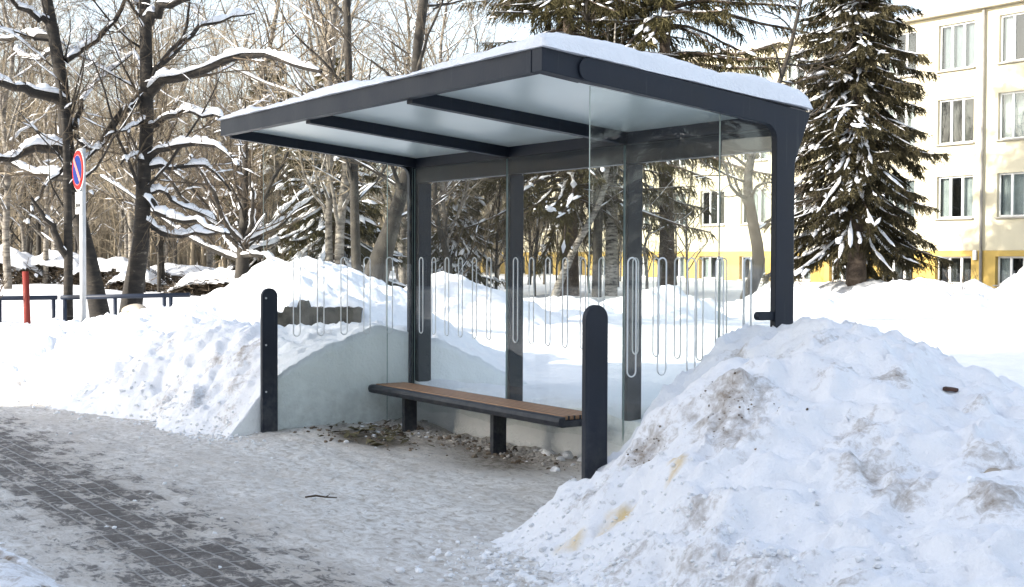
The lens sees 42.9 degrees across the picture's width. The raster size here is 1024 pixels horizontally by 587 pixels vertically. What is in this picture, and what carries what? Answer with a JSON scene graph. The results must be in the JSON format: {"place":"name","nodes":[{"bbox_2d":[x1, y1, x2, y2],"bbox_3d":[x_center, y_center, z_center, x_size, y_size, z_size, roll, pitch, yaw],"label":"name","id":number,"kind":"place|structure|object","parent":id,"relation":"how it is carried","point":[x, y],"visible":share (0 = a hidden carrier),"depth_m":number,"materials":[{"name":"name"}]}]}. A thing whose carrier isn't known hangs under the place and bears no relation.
{"place":"outdoors","nodes":[
{"label":"outdoors","id":0,"kind":"place"},
{"bbox_2d":[0,399,581,586],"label":"pavement","id":1,"kind":"structure","parent":0,"point":[66,498],"depth_m":8.48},
{"bbox_2d":[319,417,435,446],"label":"fallen leaves","id":2,"kind":"object","parent":1,"relation":"on","point":[347,434],"visible":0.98,"depth_m":11.56,"materials":[{"name":"brown plant"}]},
{"bbox_2d":[368,382,581,454],"bbox_3d":[-0.315,1.117,11.057,0.455,0.476,3.030,-1,2,-34],"label":"bench","id":3,"kind":"object","parent":1,"relation":"on","point":[499,410],"visible":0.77,"depth_m":10.68,"materials":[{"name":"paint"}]},
{"bbox_2d":[369,419,581,468],"bbox_3d":[-0.254,1.272,10.930,0.645,0.109,4.641,-1,2,-34],"label":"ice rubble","id":4,"kind":"object","parent":1,"relation":"on","point":[487,447],"visible":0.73,"depth_m":11.10,"materials":[{"name":"gravel"},{"name":"stone"},{"name":"soil"}]},
{"bbox_2d":[4,351,1022,586],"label":"snow chunks","id":5,"kind":"object","parent":1,"relation":"on","point":[770,550],"visible":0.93,"depth_m":6.62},
{"bbox_2d":[220,47,809,478],"bbox_3d":[-0.291,-0.045,10.091,2.200,2.872,4.924,-1,2,-34],"label":"bus shelter","id":6,"kind":"object","parent":1,"relation":"on","point":[514,117],"visible":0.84,"depth_m":9.65,"materials":[{"name":"paint"}]},
{"bbox_2d":[218,32,812,120],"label":"roof snow","id":7,"kind":"structure","parent":6,"relation":"on","point":[752,85],"depth_m":8.08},
{"bbox_2d":[293,372,807,477],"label":"dirt clods","id":8,"kind":"object","parent":1,"relation":"on","point":[518,461],"visible":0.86,"depth_m":11.12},
{"bbox_2d":[490,316,1023,586],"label":"snow pile","id":9,"kind":"object","parent":1,"relation":"on","point":[890,411],"visible":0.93,"depth_m":6.37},
{"bbox_2d":[0,0,979,258],"label":"sky","id":10,"kind":"structure","parent":0,"point":[924,5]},
{"bbox_2d":[0,263,1023,457],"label":"ground","id":11,"kind":"structure","parent":0,"point":[552,373],"depth_m":19.17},
{"bbox_2d":[0,0,49,237],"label":"woodland tree","id":12,"kind":"object","parent":11,"relation":"on","point":[2,192],"visible":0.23,"depth_m":40.27,"materials":[{"name":"brown plant"}]},
{"bbox_2d":[22,271,30,323],"bbox_3d":[-7.456,0.250,20.004,0.139,1.184,0.097,1,2,11],"label":"red post","id":13,"kind":"object","parent":11,"relation":"on","point":[26,295],"visible":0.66,"depth_m":19.96,"materials":[{"name":"metal"}]},
{"bbox_2d":[0,0,55,251],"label":"woodland tree","id":14,"kind":"object","parent":11,"relation":"on","point":[24,212],"visible":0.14,"depth_m":41.66,"materials":[{"name":"brown plant"}]},
{"bbox_2d":[0,244,55,284],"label":"brush pile","id":15,"kind":"object","parent":11,"relation":"on","point":[20,260],"visible":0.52,"depth_m":39.26,"materials":[{"name":"snow"}]},
{"bbox_2d":[0,295,57,321],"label":"railing","id":16,"kind":"object","parent":11,"relation":"on","point":[53,298],"visible":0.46,"depth_m":20.27,"materials":[{"name":"metal"}]},
{"bbox_2d":[0,112,60,254],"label":"woodland tree","id":17,"kind":"object","parent":11,"relation":"on","point":[32,243],"visible":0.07,"depth_m":47.39,"materials":[{"name":"brown plant"}]},
{"bbox_2d":[0,542,63,586],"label":"snow ridge","id":18,"kind":"structure","parent":11,"relation":"on","point":[23,573],"depth_m":6.30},
{"bbox_2d":[0,0,74,252],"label":"woodland tree","id":19,"kind":"object","parent":11,"relation":"on","point":[27,245],"visible":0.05,"depth_m":48.03,"materials":[{"name":"brown plant"}]},
{"bbox_2d":[0,0,78,255],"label":"woodland tree","id":20,"kind":"object","parent":11,"relation":"on","point":[37,226],"visible":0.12,"depth_m":43.43,"materials":[{"name":"brown plant"}]},
{"bbox_2d":[0,0,89,251],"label":"woodland tree","id":21,"kind":"object","parent":11,"relation":"on","point":[23,237],"visible":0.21,"depth_m":40.32,"materials":[{"name":"brown plant"}]},
{"bbox_2d":[11,249,79,284],"bbox_3d":[-14.050,-0.786,40.111,3.032,1.168,2.277,0,2,0],"label":"brush pile","id":22,"kind":"object","parent":11,"relation":"on","point":[55,261],"visible":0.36,"depth_m":39.48,"materials":[{"name":"snow"}]},
{"bbox_2d":[0,51,106,320],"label":"young tree","id":23,"kind":"object","parent":11,"relation":"on","point":[65,250],"visible":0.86,"depth_m":20.45,"materials":[{"name":"brown plant"}]},
{"bbox_2d":[0,0,108,288],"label":"woodland tree","id":24,"kind":"object","parent":11,"relation":"on","point":[5,216],"visible":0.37,"depth_m":34.45,"materials":[{"name":"brown plant"}]},
{"bbox_2d":[0,0,124,283],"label":"woodland tree","id":25,"kind":"object","parent":11,"relation":"on","point":[45,249],"visible":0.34,"depth_m":39.30,"materials":[{"name":"brown plant"}]},
{"bbox_2d":[20,0,106,249],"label":"woodland tree","id":26,"kind":"object","parent":11,"relation":"on","point":[58,224],"visible":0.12,"depth_m":51.88,"materials":[{"name":"brown plant"}]},
{"bbox_2d":[18,60,118,237],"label":"woodland tree","id":27,"kind":"object","parent":11,"relation":"on","point":[96,217],"visible":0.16,"depth_m":61.63,"materials":[{"name":"brown plant"}]},
{"bbox_2d":[43,47,107,252],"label":"woodland tree","id":28,"kind":"object","parent":11,"relation":"on","point":[75,241],"visible":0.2,"depth_m":51.17,"materials":[{"name":"brown plant"}]},
{"bbox_2d":[22,0,131,249],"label":"woodland tree","id":29,"kind":"object","parent":11,"relation":"on","point":[71,91],"visible":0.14,"depth_m":53.19,"materials":[{"name":"brown plant"}]},
{"bbox_2d":[72,148,85,321],"bbox_3d":[-6.269,-0.668,18.951,0.128,2.880,0.610,-1,2,-34],"label":"road sign","id":30,"kind":"object","parent":11,"relation":"on","point":[79,170],"visible":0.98,"depth_m":18.93,"materials":[{"name":"metal"}]},
{"bbox_2d":[0,0,162,317],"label":"birch tree","id":31,"kind":"object","parent":11,"relation":"on","point":[50,35],"visible":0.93,"depth_m":20.90,"materials":[{"name":"brown plant"}]},
{"bbox_2d":[56,7,137,256],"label":"woodland tree","id":32,"kind":"object","parent":11,"relation":"on","point":[121,230],"visible":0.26,"depth_m":43.84,"materials":[{"name":"brown plant"}]},
{"bbox_2d":[56,256,169,285],"bbox_3d":[-12.210,-0.632,39.921,3.205,1.012,2.130,0,2,0],"label":"brush pile","id":33,"kind":"object","parent":11,"relation":"on","point":[108,266],"visible":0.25,"depth_m":39.32,"materials":[{"name":"snow"}]},
{"bbox_2d":[25,0,213,259],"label":"woodland tree","id":34,"kind":"object","parent":11,"relation":"on","point":[131,224],"visible":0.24,"depth_m":37.74,"materials":[{"name":"brown plant"}]},
{"bbox_2d":[76,0,168,258],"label":"woodland tree","id":35,"kind":"object","parent":11,"relation":"on","point":[125,243],"visible":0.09,"depth_m":54.93,"materials":[{"name":"brown plant"}]},
{"bbox_2d":[73,0,173,217],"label":"woodland tree","id":36,"kind":"object","parent":11,"relation":"on","point":[111,91],"visible":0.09,"depth_m":58.89,"materials":[{"name":"brown plant"}]},
{"bbox_2d":[60,293,190,320],"bbox_3d":[-6.030,0.424,20.309,2.018,0.884,0.070,0,2,0],"label":"railing","id":37,"kind":"object","parent":11,"relation":"on","point":[115,297],"visible":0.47,"depth_m":20.27,"materials":[{"name":"metal"}]},
{"bbox_2d":[103,269,170,290],"bbox_3d":[-10.328,-0.346,35.885,1.962,0.737,1.658,0,2,0],"label":"brush pile","id":38,"kind":"object","parent":11,"relation":"on","point":[115,282],"visible":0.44,"depth_m":35.49,"materials":[{"name":"snow"}]},
{"bbox_2d":[92,0,188,292],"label":"woodland tree","id":39,"kind":"object","parent":11,"relation":"on","point":[134,136],"visible":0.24,"depth_m":33.04,"materials":[{"name":"brown plant"}]},
{"bbox_2d":[71,0,221,270],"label":"woodland tree","id":40,"kind":"object","parent":11,"relation":"on","point":[108,183],"visible":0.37,"depth_m":36.55,"materials":[{"name":"brown plant"}]},
{"bbox_2d":[116,18,194,292],"bbox_3d":[-9.521,-3.717,34.461,2.364,7.502,2.864,1,2,12],"label":"woodland tree","id":41,"kind":"object","parent":11,"relation":"on","point":[158,246],"visible":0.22,"depth_m":34.74,"materials":[{"name":"brown plant"}]},
{"bbox_2d":[115,94,197,270],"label":"woodland tree","id":42,"kind":"object","parent":11,"relation":"on","point":[176,210],"visible":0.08,"depth_m":42.93,"materials":[{"name":"brown plant"}]},
{"bbox_2d":[97,0,229,262],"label":"woodland tree","id":43,"kind":"object","parent":11,"relation":"on","point":[166,156],"visible":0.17,"depth_m":43.67,"materials":[{"name":"brown plant"}]},
{"bbox_2d":[139,57,210,277],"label":"woodland tree","id":44,"kind":"object","parent":11,"relation":"on","point":[175,243],"visible":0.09,"depth_m":57.17,"materials":[{"name":"brown plant"}]},
{"bbox_2d":[102,0,254,280],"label":"woodland tree","id":45,"kind":"object","parent":11,"relation":"on","point":[161,238],"visible":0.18,"depth_m":39.96,"materials":[{"name":"brown plant"}]},
{"bbox_2d":[150,263,214,285],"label":"brush pile","id":46,"kind":"object","parent":11,"relation":"on","point":[171,270],"visible":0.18,"depth_m":42.58,"materials":[{"name":"snow"}]},
{"bbox_2d":[156,267,234,295],"bbox_3d":[-7.158,-0.228,32.037,2.914,0.861,1.834,0,2,0],"label":"brush pile","id":47,"kind":"object","parent":11,"relation":"on","point":[208,281],"visible":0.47,"depth_m":31.50,"materials":[{"name":"snow"}]},
{"bbox_2d":[154,0,245,267],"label":"woodland tree","id":48,"kind":"object","parent":11,"relation":"on","point":[209,264],"visible":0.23,"depth_m":44.41,"materials":[{"name":"brown plant"}]},
{"bbox_2d":[41,0,362,312],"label":"birch tree","id":49,"kind":"object","parent":11,"relation":"on","point":[156,78],"visible":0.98,"depth_m":21.35,"materials":[{"name":"brown plant"}]},
{"bbox_2d":[168,25,253,268],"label":"woodland tree","id":50,"kind":"object","parent":11,"relation":"on","point":[214,265],"visible":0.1,"depth_m":49.80,"materials":[{"name":"brown plant"}]},
{"bbox_2d":[168,0,264,267],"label":"woodland tree","id":51,"kind":"object","parent":11,"relation":"on","point":[214,158],"visible":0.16,"depth_m":46.04,"materials":[{"name":"brown plant"}]},
{"bbox_2d":[181,0,268,268],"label":"woodland tree","id":52,"kind":"object","parent":11,"relation":"on","point":[228,262],"visible":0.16,"depth_m":45.69,"materials":[{"name":"brown plant"}]},
{"bbox_2d":[87,81,370,278],"bbox_3d":[-6.070,-2.188,29.958,6.812,5.547,6.258,-1,2,-34],"label":"spreading tree","id":53,"kind":"object","parent":11,"relation":"on","point":[248,224],"visible":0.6,"depth_m":29.85,"materials":[{"name":"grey plant"}]},
{"bbox_2d":[116,0,357,255],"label":"woodland tree","id":54,"kind":"object","parent":11,"relation":"on","point":[273,28],"visible":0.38,"depth_m":33.91,"materials":[{"name":"brown plant"}]},
{"bbox_2d":[195,4,298,263],"bbox_3d":[-6.773,-3.749,34.153,3.133,7.718,2.240,1,2,31],"label":"woodland tree","id":55,"kind":"object","parent":11,"relation":"on","point":[273,200],"visible":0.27,"depth_m":33.91,"materials":[{"name":"brown plant"}]},
{"bbox_2d":[194,23,303,261],"bbox_3d":[-6.643,-3.463,33.703,3.153,7.168,2.602,-1,2,-32],"label":"woodland tree","id":56,"kind":"object","parent":11,"relation":"on","point":[260,154],"visible":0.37,"depth_m":33.35,"materials":[{"name":"brown plant"}]},
{"bbox_2d":[205,44,307,269],"bbox_3d":[-6.755,-2.859,36.377,4.163,8.206,4.177,0,2,7],"label":"bare tree","id":57,"kind":"object","parent":11,"relation":"on","point":[253,262],"visible":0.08,"depth_m":36.02,"materials":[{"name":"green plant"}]},
{"bbox_2d":[0,302,526,436],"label":"snow bank","id":58,"kind":"structure","parent":11,"relation":"on","point":[331,374],"depth_m":12.90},
{"bbox_2d":[0,31,561,275],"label":"wood","id":59,"kind":"object","parent":11,"relation":"on","point":[193,257],"visible":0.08,"depth_m":69.68,"materials":[{"name":"brown plant"}]},
{"bbox_2d":[153,0,438,264],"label":"woodland tree","id":60,"kind":"object","parent":11,"relation":"on","point":[342,202],"visible":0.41,"depth_m":29.63,"materials":[{"name":"brown plant"}]},
{"bbox_2d":[213,0,398,208],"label":"woodland tree","id":61,"kind":"object","parent":11,"relation":"on","point":[372,174],"visible":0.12,"depth_m":38.64,"materials":[{"name":"brown plant"}]},
{"bbox_2d":[236,0,401,228],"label":"woodland tree","id":62,"kind":"object","parent":11,"relation":"on","point":[310,40],"visible":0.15,"depth_m":37.61,"materials":[{"name":"brown plant"}]},
{"bbox_2d":[276,0,386,271],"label":"grey tree","id":63,"kind":"object","parent":11,"relation":"on","point":[355,196],"visible":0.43,"depth_m":27.92,"materials":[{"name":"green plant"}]},
{"bbox_2d":[238,0,434,262],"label":"woodland tree","id":64,"kind":"object","parent":11,"relation":"on","point":[327,212],"visible":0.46,"depth_m":30.12,"materials":[{"name":"brown plant"}]},
{"bbox_2d":[272,57,406,288],"bbox_3d":[-4.522,-2.379,32.882,4.641,7.327,4.625,-1,2,-34],"label":"spruce tree","id":65,"kind":"object","parent":11,"relation":"on","point":[370,229],"visible":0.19,"depth_m":32.49,"materials":[{"name":"green plant"}]},
{"bbox_2d":[285,0,405,166],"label":"woodland tree","id":66,"kind":"object","parent":11,"relation":"on","point":[337,51],"visible":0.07,"depth_m":39.29,"materials":[{"name":"brown plant"}]},
{"bbox_2d":[197,256,524,369],"bbox_3d":[-2.304,0.283,16.685,4.590,1.529,6.660,-1,2,-34],"label":"snow mound","id":67,"kind":"object","parent":11,"relation":"on","point":[238,299],"visible":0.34,"depth_m":15.48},
{"bbox_2d":[278,300,362,326],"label":"concrete block","id":68,"kind":"structure","parent":67,"relation":"in","point":[309,315],"depth_m":14.51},
{"bbox_2d":[292,0,487,287],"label":"woodland tree","id":69,"kind":"object","parent":11,"relation":"on","point":[402,250],"visible":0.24,"depth_m":41.25,"materials":[{"name":"brown plant"}]},
{"bbox_2d":[290,0,523,282],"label":"leaning tree","id":70,"kind":"object","parent":11,"relation":"on","point":[396,215],"visible":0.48,"depth_m":23.88,"materials":[{"name":"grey plant"}]},
{"bbox_2d":[363,0,467,221],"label":"woodland tree","id":71,"kind":"object","parent":11,"relation":"on","point":[399,41],"visible":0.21,"depth_m":37.52,"materials":[{"name":"brown plant"}]},
{"bbox_2d":[369,51,501,275],"bbox_3d":[-2.006,-2.862,33.001,3.799,6.754,2.864,-1,2,-34],"label":"bare sapling","id":72,"kind":"object","parent":11,"relation":"on","point":[442,235],"visible":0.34,"depth_m":32.95,"materials":[{"name":"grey plant"}]},
{"bbox_2d":[389,0,514,270],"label":"woodland tree","id":73,"kind":"object","parent":11,"relation":"on","point":[440,59],"visible":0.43,"depth_m":34.31,"materials":[{"name":"brown plant"}]},
{"bbox_2d":[431,178,505,289],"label":"spruce tree","id":74,"kind":"object","parent":11,"relation":"on","point":[454,208],"visible":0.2,"depth_m":38.89,"materials":[{"name":"green plant"}]},
{"bbox_2d":[438,0,505,256],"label":"woodland tree","id":75,"kind":"object","parent":11,"relation":"on","point":[494,205],"visible":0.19,"depth_m":40.18,"materials":[{"name":"brown plant"}]},
{"bbox_2d":[404,271,566,324],"bbox_3d":[-0.868,0.244,24.017,5.100,1.321,3.300,0,2,4],"label":"snow heap","id":76,"kind":"object","parent":11,"relation":"on","point":[498,305],"visible":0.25,"depth_m":23.21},
{"bbox_2d":[475,177,526,289],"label":"woodland tree","id":77,"kind":"object","parent":11,"relation":"on","point":[496,249],"visible":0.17,"depth_m":39.51,"materials":[{"name":"brown plant"}]},
{"bbox_2d":[487,174,559,284],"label":"woodland tree","id":78,"kind":"object","parent":11,"relation":"on","point":[530,253],"visible":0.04,"depth_m":50.78,"materials":[{"name":"brown plant"}]},
{"bbox_2d":[504,170,574,295],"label":"woodland tree","id":79,"kind":"object","parent":11,"relation":"on","point":[536,241],"visible":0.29,"depth_m":38.99,"materials":[{"name":"brown plant"}]},
{"bbox_2d":[523,296,621,320],"bbox_3d":[0.815,0.455,26.550,6.300,0.821,3.900,0,2,-1],"label":"snow heap","id":80,"kind":"object","parent":11,"relation":"on","point":[573,307],"visible":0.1,"depth_m":26.19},
{"bbox_2d":[432,0,723,295],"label":"spruce tree","id":81,"kind":"object","parent":11,"relation":"on","point":[560,211],"visible":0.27,"depth_m":38.65,"materials":[{"name":"green plant"}]},
{"bbox_2d":[558,168,605,292],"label":"woodland tree","id":82,"kind":"object","parent":11,"relation":"on","point":[591,251],"visible":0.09,"depth_m":41.53,"materials":[{"name":"brown plant"}]},
{"bbox_2d":[551,22,626,296],"bbox_3d":[2.443,-3.737,38.098,2.478,8.338,1.610,1,2,21],"label":"birch tree","id":83,"kind":"object","parent":11,"relation":"on","point":[557,288],"visible":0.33,"depth_m":37.92,"materials":[{"name":"white plant"}]},
{"bbox_2d":[572,0,632,296],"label":"grey tree","id":84,"kind":"object","parent":11,"relation":"on","point":[597,236],"visible":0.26,"depth_m":38.89,"materials":[{"name":"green plant"}]},
{"bbox_2d":[578,0,641,295],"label":"birch tree","id":85,"kind":"object","parent":11,"relation":"on","point":[611,272],"visible":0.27,"depth_m":39.84,"materials":[{"name":"white plant"}]},
{"bbox_2d":[606,162,702,288],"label":"woodland tree","id":86,"kind":"object","parent":11,"relation":"on","point":[645,246],"visible":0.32,"depth_m":38.84,"materials":[{"name":"brown plant"}]},
{"bbox_2d":[514,0,819,285],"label":"spruce tree","id":87,"kind":"object","parent":11,"relation":"on","point":[660,27],"visible":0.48,"depth_m":38.19,"materials":[{"name":"green plant"}]},
{"bbox_2d":[606,284,731,321],"bbox_3d":[2.915,0.346,27.013,4.200,1.061,3.000,0,2,-1],"label":"snow heap","id":88,"kind":"object","parent":11,"relation":"on","point":[647,298],"visible":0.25,"depth_m":26.47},
{"bbox_2d":[656,160,709,284],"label":"woodland tree","id":89,"kind":"object","parent":11,"relation":"on","point":[676,253],"visible":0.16,"depth_m":49.17,"materials":[{"name":"brown plant"}]},
{"bbox_2d":[644,159,725,294],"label":"woodland tree","id":90,"kind":"object","parent":11,"relation":"on","point":[686,237],"visible":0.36,"depth_m":38.85,"materials":[{"name":"brown plant"}]},
{"bbox_2d":[459,0,1023,287],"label":"apartment building","id":91,"kind":"structure","parent":11,"relation":"on","point":[973,125],"depth_m":50.27,"materials":[{"name":"beige paint"}]},
{"bbox_2d":[698,256,722,279],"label":"window","id":92,"kind":"structure","parent":91,"relation":"in","point":[708,260],"depth_m":61.76,"materials":[{"name":"white glass"}]},
{"bbox_2d":[698,190,724,226],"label":"window","id":93,"kind":"structure","parent":91,"relation":"in","point":[710,218],"depth_m":61.64,"materials":[{"name":"white glass"}]},
{"bbox_2d":[738,188,766,225],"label":"window","id":94,"kind":"structure","parent":91,"relation":"in","point":[762,198],"depth_m":59.03,"materials":[{"name":"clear glass"}]},
{"bbox_2d":[933,175,973,219],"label":"window","id":95,"kind":"structure","parent":91,"relation":"in","point":[967,181],"depth_m":50.31,"materials":[{"name":"white glass"}]},
{"bbox_2d":[934,97,974,146],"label":"window","id":96,"kind":"structure","parent":91,"relation":"in","point":[964,99],"depth_m":50.31,"materials":[{"name":"white plastic"}]},
{"bbox_2d":[938,256,970,283],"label":"window","id":97,"kind":"structure","parent":91,"relation":"in","point":[950,257],"depth_m":50.27,"materials":[{"name":"white plastic"}]},
{"bbox_2d":[935,20,975,72],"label":"window","id":98,"kind":"structure","parent":91,"relation":"in","point":[959,41],"depth_m":50.22,"materials":[{"name":"white glass"}]},
{"bbox_2d":[992,256,1023,285],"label":"window","id":99,"kind":"structure","parent":91,"relation":"in","point":[1006,267],"depth_m":48.64,"materials":[{"name":"white glass"}]},
{"bbox_2d":[993,172,1023,218],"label":"window","id":100,"kind":"structure","parent":91,"relation":"in","point":[1012,194],"depth_m":48.26,"materials":[{"name":"white glass"}]},
{"bbox_2d":[994,91,1023,141],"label":"window","id":101,"kind":"structure","parent":91,"relation":"in","point":[1012,123],"depth_m":48.19,"materials":[{"name":"white glass"}]},
{"bbox_2d":[995,12,1023,64],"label":"window","id":102,"kind":"structure","parent":91,"relation":"in","point":[1009,49],"depth_m":48.36,"materials":[{"name":"white glass"}]},
{"bbox_2d":[669,0,867,299],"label":"crooked tree","id":103,"kind":"object","parent":11,"relation":"on","point":[755,227],"visible":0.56,"depth_m":31.89,"materials":[{"name":"grey plant"}]},
{"bbox_2d":[716,285,911,315],"bbox_3d":[6.810,0.295,30.357,6.600,0.985,3.900,0,2,-1],"label":"snow heap","id":104,"kind":"object","parent":11,"relation":"on","point":[812,300],"visible":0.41,"depth_m":29.46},
{"bbox_2d":[761,0,956,286],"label":"spruce tree","id":105,"kind":"object","parent":11,"relation":"on","point":[858,224],"visible":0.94,"depth_m":35.14,"materials":[{"name":"green plant"}]},
{"bbox_2d":[819,278,926,293],"bbox_3d":[10.492,0.084,35.979,8.400,1.021,4.200,1,2,16],"label":"snow heap","id":106,"kind":"object","parent":11,"relation":"on","point":[840,286],"visible":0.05,"depth_m":35.84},
{"bbox_2d":[843,277,993,313],"bbox_3d":[9.968,0.206,31.040,7.800,1.180,3.900,0,2,-7],"label":"snow heap","id":107,"kind":"object","parent":11,"relation":"on","point":[921,295],"visible":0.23,"depth_m":30.40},
{"bbox_2d":[925,266,1023,318],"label":"snow heap","id":108,"kind":"object","parent":11,"relation":"on","point":[1004,299],"visible":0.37,"depth_m":28.13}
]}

